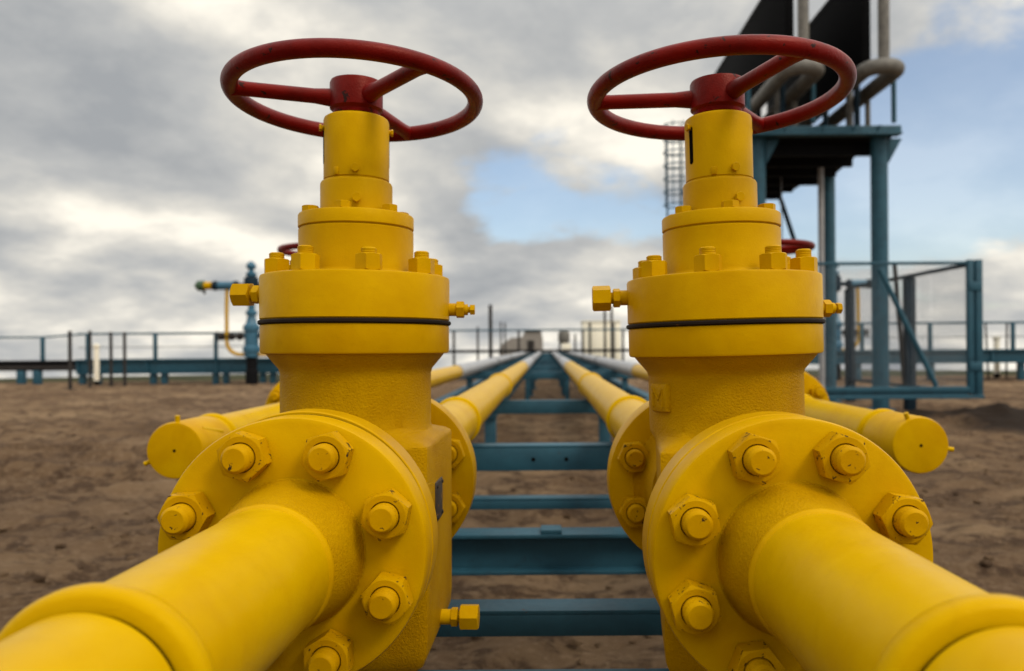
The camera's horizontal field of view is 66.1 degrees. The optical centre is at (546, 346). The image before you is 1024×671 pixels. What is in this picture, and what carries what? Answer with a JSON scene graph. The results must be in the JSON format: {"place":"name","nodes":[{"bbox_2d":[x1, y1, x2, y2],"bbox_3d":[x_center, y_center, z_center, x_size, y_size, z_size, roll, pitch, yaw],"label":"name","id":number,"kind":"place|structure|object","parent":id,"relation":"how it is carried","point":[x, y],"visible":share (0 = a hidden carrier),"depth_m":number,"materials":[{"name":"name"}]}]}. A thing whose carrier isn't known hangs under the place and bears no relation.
{"place":"outdoors","nodes":[
{"label":"outdoors","id":0,"kind":"place"},
{"bbox_2d":[0,370,1023,669],"bbox_3d":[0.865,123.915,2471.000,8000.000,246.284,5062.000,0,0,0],"label":"ground","id":1,"kind":"structure","parent":0,"point":[48,490],"depth_m":5.98,"materials":[{"name":"soil"}]},
{"bbox_2d":[0,334,78,384],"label":"pipe walkway","id":2,"kind":"structure","parent":1,"relation":"on","point":[21,368],"depth_m":25.53,"materials":[{"name":"blue paint"}]},
{"bbox_2d":[63,331,76,389],"bbox_3d":[-13.364,0.518,22.000,0.261,1.950,0.261,0,0,0],"label":"stake","id":3,"kind":"object","parent":1,"relation":"on","point":[69,360],"visible":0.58,"depth_m":21.95,"materials":[{"name":"metal"}]},
{"bbox_2d":[88,331,91,386],"bbox_3d":[-13.384,0.506,23.000,0.234,1.975,0.234,0,0,0],"label":"stake","id":4,"kind":"object","parent":1,"relation":"on","point":[90,358],"visible":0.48,"depth_m":22.97,"materials":[{"name":"metal"}]},
{"bbox_2d":[93,344,99,384],"bbox_3d":[-13.991,0.698,24.386,0.199,1.600,0.199,0,0,0],"label":"marker post","id":5,"kind":"object","parent":1,"relation":"on","point":[96,348],"visible":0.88,"depth_m":24.32,"materials":[{"name":"white paint"}]},
{"bbox_2d":[109,332,113,386],"bbox_3d":[-13.069,0.523,23.535,0.239,1.937,0.239,0,0,0],"label":"stake","id":6,"kind":"object","parent":1,"relation":"on","point":[110,359],"visible":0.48,"depth_m":23.50,"materials":[{"name":"metal"}]},
{"bbox_2d":[123,332,126,385],"bbox_3d":[-12.659,0.520,23.535,0.239,1.937,0.239,0,0,0],"label":"stake","id":7,"kind":"object","parent":1,"relation":"on","point":[124,362],"visible":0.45,"depth_m":23.49,"materials":[{"name":"metal"}]},
{"bbox_2d":[75,332,278,384],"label":"pipe walkway","id":8,"kind":"structure","parent":1,"relation":"on","point":[215,366],"depth_m":24.90,"materials":[{"name":"blue paint"}]},
{"bbox_2d":[194,261,266,384],"bbox_3d":[-9.316,-0.704,24.000,2.870,3.837,0.520,0,0,0],"label":"wellhead tree","id":9,"kind":"object","parent":1,"relation":"on","point":[251,354],"visible":0.77,"depth_m":23.89,"materials":[{"name":"blue paint"}]},
{"bbox_2d":[477,327,478,359],"bbox_3d":[-3.425,0.216,38.923,0.286,2.415,0.286,0,0,0],"label":"mast","id":10,"kind":"object","parent":1,"relation":"on","point":[477,343],"visible":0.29,"depth_m":38.88,"materials":[{"name":"metal"}]},
{"bbox_2d":[488,305,492,357],"bbox_3d":[-2.795,-0.338,38.923,0.484,3.515,0.484,0,0,0],"label":"mast","id":11,"kind":"object","parent":1,"relation":"on","point":[490,333],"visible":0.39,"depth_m":38.84,"materials":[{"name":"metal"}]},
{"bbox_2d":[500,322,501,355],"bbox_3d":[-2.284,0.081,38.923,0.220,2.669,0.220,0,0,0],"label":"mast","id":12,"kind":"object","parent":1,"relation":"on","point":[500,338],"visible":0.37,"depth_m":38.89,"materials":[{"name":"metal"}]},
{"bbox_2d":[504,323,505,354],"bbox_3d":[-2.072,0.101,38.923,0.220,2.627,0.220,0,0,0],"label":"mast","id":13,"kind":"object","parent":1,"relation":"on","point":[504,338],"visible":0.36,"depth_m":38.89,"materials":[{"name":"metal"}]},
{"bbox_2d":[499,331,542,355],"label":"storage shed","id":14,"kind":"structure","parent":1,"relation":"on","point":[531,340],"depth_m":62.00,"materials":[{"name":"metal"}]},
{"bbox_2d":[527,340,533,352],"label":"door","id":15,"kind":"structure","parent":14,"relation":"in","point":[530,343],"depth_m":61.94,"materials":[{"name":"metal"}]},
{"bbox_2d":[448,329,628,364],"bbox_3d":[-0.200,0.298,31.000,11.120,2.007,0.110,0,0,0],"label":"railing","id":16,"kind":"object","parent":1,"relation":"on","point":[582,350],"depth_m":30.96,"materials":[{"name":"metal"}]},
{"bbox_2d":[435,378,648,442],"bbox_3d":[0.006,0.852,28.100,2.480,0.596,41.000,0,0,0],"label":"pipe rack","id":17,"kind":"object","parent":1,"relation":"on","point":[490,429],"visible":0.1,"depth_m":8.55,"materials":[{"name":"blue metal"}]},
{"bbox_2d":[472,442,612,470],"bbox_3d":[0.005,0.737,2.670,2.180,0.846,0.180,0,0,0],"label":"pipe support","id":18,"kind":"object","parent":1,"relation":"on","point":[541,456],"visible":0.17,"depth_m":2.62,"materials":[{"name":"blue paint"}]},
{"bbox_2d":[143,382,279,478],"bbox_3d":[-0.928,0.259,2.506,0.320,0.320,1.102,12,0,0],"label":"capped pipe","id":19,"kind":"object","parent":18,"relation":"on","point":[176,447],"visible":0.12,"depth_m":1.96,"materials":[{"name":"yellow metal"}]},
{"bbox_2d":[277,243,297,255],"bbox_3d":[-0.930,0.042,3.320,0.395,0.932,0.526,0,0,0],"label":"gate valve","id":20,"kind":"object","parent":19,"relation":"attached to","point":[286,249],"visible":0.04,"depth_m":3.18,"materials":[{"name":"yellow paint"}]},
{"bbox_2d":[804,372,953,473],"bbox_3d":[0.932,0.245,2.506,0.320,0.320,1.102,-12,0,0],"label":"capped pipe","id":21,"kind":"object","parent":18,"relation":"on","point":[906,441],"visible":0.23,"depth_m":1.98,"materials":[{"name":"yellow metal"}]},
{"bbox_2d":[781,239,814,374],"bbox_3d":[0.930,0.029,3.320,0.395,0.932,0.526,0,0,0],"label":"gate valve","id":22,"kind":"object","parent":21,"relation":"attached to","point":[791,246],"visible":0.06,"depth_m":3.18,"materials":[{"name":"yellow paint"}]},
{"bbox_2d":[436,398,648,413],"bbox_3d":[0.005,0.737,4.860,2.240,0.846,0.180,0,0,0],"label":"pipe support","id":23,"kind":"object","parent":1,"relation":"on","point":[541,406],"visible":0.12,"depth_m":4.81,"materials":[{"name":"blue paint"}]},
{"bbox_2d":[418,494,668,670],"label":"valve skid","id":24,"kind":"object","parent":1,"relation":"on","point":[550,550],"visible":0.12,"depth_m":2.06,"materials":[{"name":"blue paint"}]},
{"bbox_2d":[220,38,482,670],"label":"gate valve","id":25,"kind":"object","parent":24,"relation":"on","point":[357,309],"visible":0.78,"depth_m":1.14,"materials":[{"name":"yellow paint"}]},
{"bbox_2d":[0,414,431,670],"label":"gas pipe","id":26,"kind":"object","parent":25,"relation":"attached to","point":[300,542],"visible":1,"depth_m":0.84,"materials":[{"name":"yellow metal"}]},
{"bbox_2d":[587,34,856,670],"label":"gate valve","id":27,"kind":"object","parent":24,"relation":"on","point":[729,308],"visible":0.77,"depth_m":1.10,"materials":[{"name":"yellow paint"}]},
{"bbox_2d":[648,415,1023,670],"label":"gas pipe","id":28,"kind":"object","parent":27,"relation":"attached to","point":[788,543],"visible":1,"depth_m":0.84,"materials":[{"name":"yellow metal"}]},
{"bbox_2d":[459,371,633,392],"bbox_3d":[0.005,0.737,10.610,2.500,0.846,0.180,0,0,0],"label":"pipe support","id":29,"kind":"object","parent":1,"relation":"on","point":[545,375],"visible":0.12,"depth_m":10.54,"materials":[{"name":"blue paint"}]},
{"bbox_2d":[551,351,648,466],"bbox_3d":[0.274,0.240,25.427,0.320,0.320,47.947,0,0,0],"label":"gas pipe","id":30,"kind":"object","parent":29,"relation":"on","point":[616,408],"visible":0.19,"depth_m":3.01,"materials":[{"name":"yellow metal"}]},
{"bbox_2d":[508,359,584,388],"bbox_3d":[0.005,0.737,21.010,2.500,0.846,0.180,0,0,0],"label":"pipe support","id":31,"kind":"object","parent":1,"relation":"on","point":[539,360],"visible":0.09,"depth_m":20.94,"materials":[{"name":"blue paint"}]},
{"bbox_2d":[513,357,579,380],"bbox_3d":[0.005,0.737,25.510,2.500,0.846,0.180,0,0,0],"label":"pipe support","id":32,"kind":"object","parent":1,"relation":"on","point":[548,358],"visible":0.12,"depth_m":25.44,"materials":[{"name":"blue paint"}]},
{"bbox_2d":[481,365,613,399],"bbox_3d":[0.005,0.737,14.210,2.500,0.846,0.180,0,0,0],"label":"pipe support","id":33,"kind":"object","parent":1,"relation":"on","point":[499,368],"visible":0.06,"depth_m":14.14,"materials":[{"name":"blue paint"}]},
{"bbox_2d":[499,361,595,395],"bbox_3d":[0.005,0.737,17.610,2.500,0.846,0.180,0,0,0],"label":"pipe support","id":34,"kind":"object","parent":1,"relation":"on","point":[553,363],"visible":0.14,"depth_m":17.54,"materials":[{"name":"blue paint"}]},
{"bbox_2d":[521,355,573,356],"bbox_3d":[0.005,0.792,32.010,2.500,0.956,0.180,0,0,0],"label":"pipe support","id":35,"kind":"object","parent":1,"relation":"on","point":[548,356],"visible":0.05,"depth_m":31.94,"materials":[{"name":"blue paint"}]},
{"bbox_2d":[558,331,569,352],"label":"storage tank","id":36,"kind":"object","parent":1,"relation":"on","point":[563,336],"visible":0.49,"depth_m":54.66,"materials":[{"name":"metal"}]},
{"bbox_2d":[562,343,570,348],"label":"control box","id":37,"kind":"object","parent":1,"relation":"on","point":[566,345],"visible":0.27,"depth_m":44.00,"materials":[{"name":"white paint"}]},
{"bbox_2d":[574,334,575,348],"bbox_3d":[1.399,0.373,38.923,0.264,2.035,0.264,0,0,0],"label":"mast","id":38,"kind":"object","parent":1,"relation":"on","point":[574,341],"visible":0.23,"depth_m":38.88,"materials":[{"name":"metal"}]},
{"bbox_2d":[580,320,620,359],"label":"equipment cabin","id":39,"kind":"object","parent":1,"relation":"on","point":[593,339],"visible":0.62,"depth_m":48.00,"materials":[{"name":"beige metal"}]},
{"bbox_2d":[594,328,603,356],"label":"door","id":40,"kind":"structure","parent":39,"relation":"in","point":[598,334],"depth_m":47.97,"materials":[{"name":"white paint"}]},
{"bbox_2d":[603,311,605,356],"bbox_3d":[2.875,-0.293,38.923,0.330,3.346,0.330,0,0,0],"label":"mast","id":41,"kind":"object","parent":1,"relation":"on","point":[604,312],"visible":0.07,"depth_m":38.87,"materials":[{"name":"metal"}]},
{"bbox_2d":[610,306,612,358],"bbox_3d":[3.213,-0.338,38.923,0.330,3.431,0.330,0,0,0],"label":"mast","id":42,"kind":"object","parent":1,"relation":"on","point":[611,323],"visible":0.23,"depth_m":38.87,"materials":[{"name":"metal"}]},
{"bbox_2d":[663,0,904,410],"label":"process tower","id":43,"kind":"structure","parent":1,"relation":"on","point":[789,159],"depth_m":13.04,"materials":[{"name":"metal"}]},
{"bbox_2d":[836,265,870,378],"bbox_3d":[9.437,-0.834,25.000,2.870,3.837,0.520,0,0,0],"label":"wellhead tree","id":44,"kind":"object","parent":1,"relation":"on","point":[847,283],"visible":0.23,"depth_m":24.89,"materials":[{"name":"blue paint"}]},
{"bbox_2d":[807,259,984,409],"bbox_3d":[4.469,-0.123,13.260,3.240,2.443,4.680,0,0,0],"label":"enclosure","id":45,"kind":"object","parent":1,"relation":"on","point":[909,391],"visible":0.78,"depth_m":11.00,"materials":[{"name":"blue paint"}]},
{"bbox_2d":[810,321,1023,380],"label":"railing","id":46,"kind":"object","parent":1,"relation":"on","point":[1012,354],"visible":0.34,"depth_m":23.90,"materials":[{"name":"blue metal"}]},
{"bbox_2d":[985,324,991,378],"bbox_3d":[13.841,0.269,24.683,0.153,2.071,0.154,-3,0,0],"label":"stake","id":47,"kind":"object","parent":1,"relation":"on","point":[986,341],"visible":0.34,"depth_m":24.66,"materials":[{"name":"metal"}]},
{"bbox_2d":[993,337,1000,377],"bbox_3d":[14.496,0.470,25.300,0.223,1.658,0.223,0,0,0],"label":"marker post","id":48,"kind":"object","parent":1,"relation":"on","point":[996,341],"visible":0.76,"depth_m":25.22,"materials":[{"name":"white paint"}]},
{"bbox_2d":[1003,324,1009,378],"bbox_3d":[14.449,0.264,24.683,0.153,2.071,0.154,1,0,0],"label":"stake","id":49,"kind":"object","parent":1,"relation":"on","point":[1006,365],"visible":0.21,"depth_m":24.66,"materials":[{"name":"metal"}]},
{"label":"pipe support","id":50,"kind":"object","parent":1,"relation":"on","visible":0},
{"bbox_2d":[431,352,531,388],"bbox_3d":[-0.928,0.259,27.992,0.320,0.320,48.817,0,0,0],"label":"gas pipe","id":51,"kind":"object","parent":50,"relation":"on","point":[441,376],"visible":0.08,"depth_m":8.33,"materials":[{"name":"yellow metal"}]},
{"bbox_2d":[434,351,542,476],"bbox_3d":[-0.297,0.244,25.446,0.320,0.320,47.909,0,0,0],"label":"gas pipe","id":52,"kind":"object","parent":50,"relation":"on","point":[471,410],"visible":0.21,"depth_m":3.03,"materials":[{"name":"yellow metal"}]},
{"bbox_2d":[563,351,647,381],"bbox_3d":[0.932,0.245,27.992,0.320,0.320,48.817,0,0,0],"label":"gas pipe","id":53,"kind":"object","parent":50,"relation":"on","point":[635,370],"visible":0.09,"depth_m":9.65,"materials":[{"name":"metal"}]},
{"bbox_2d":[0,0,1023,378],"label":"sky","id":54,"kind":"structure","parent":0,"point":[130,179],"materials":[{"name":"grey"}]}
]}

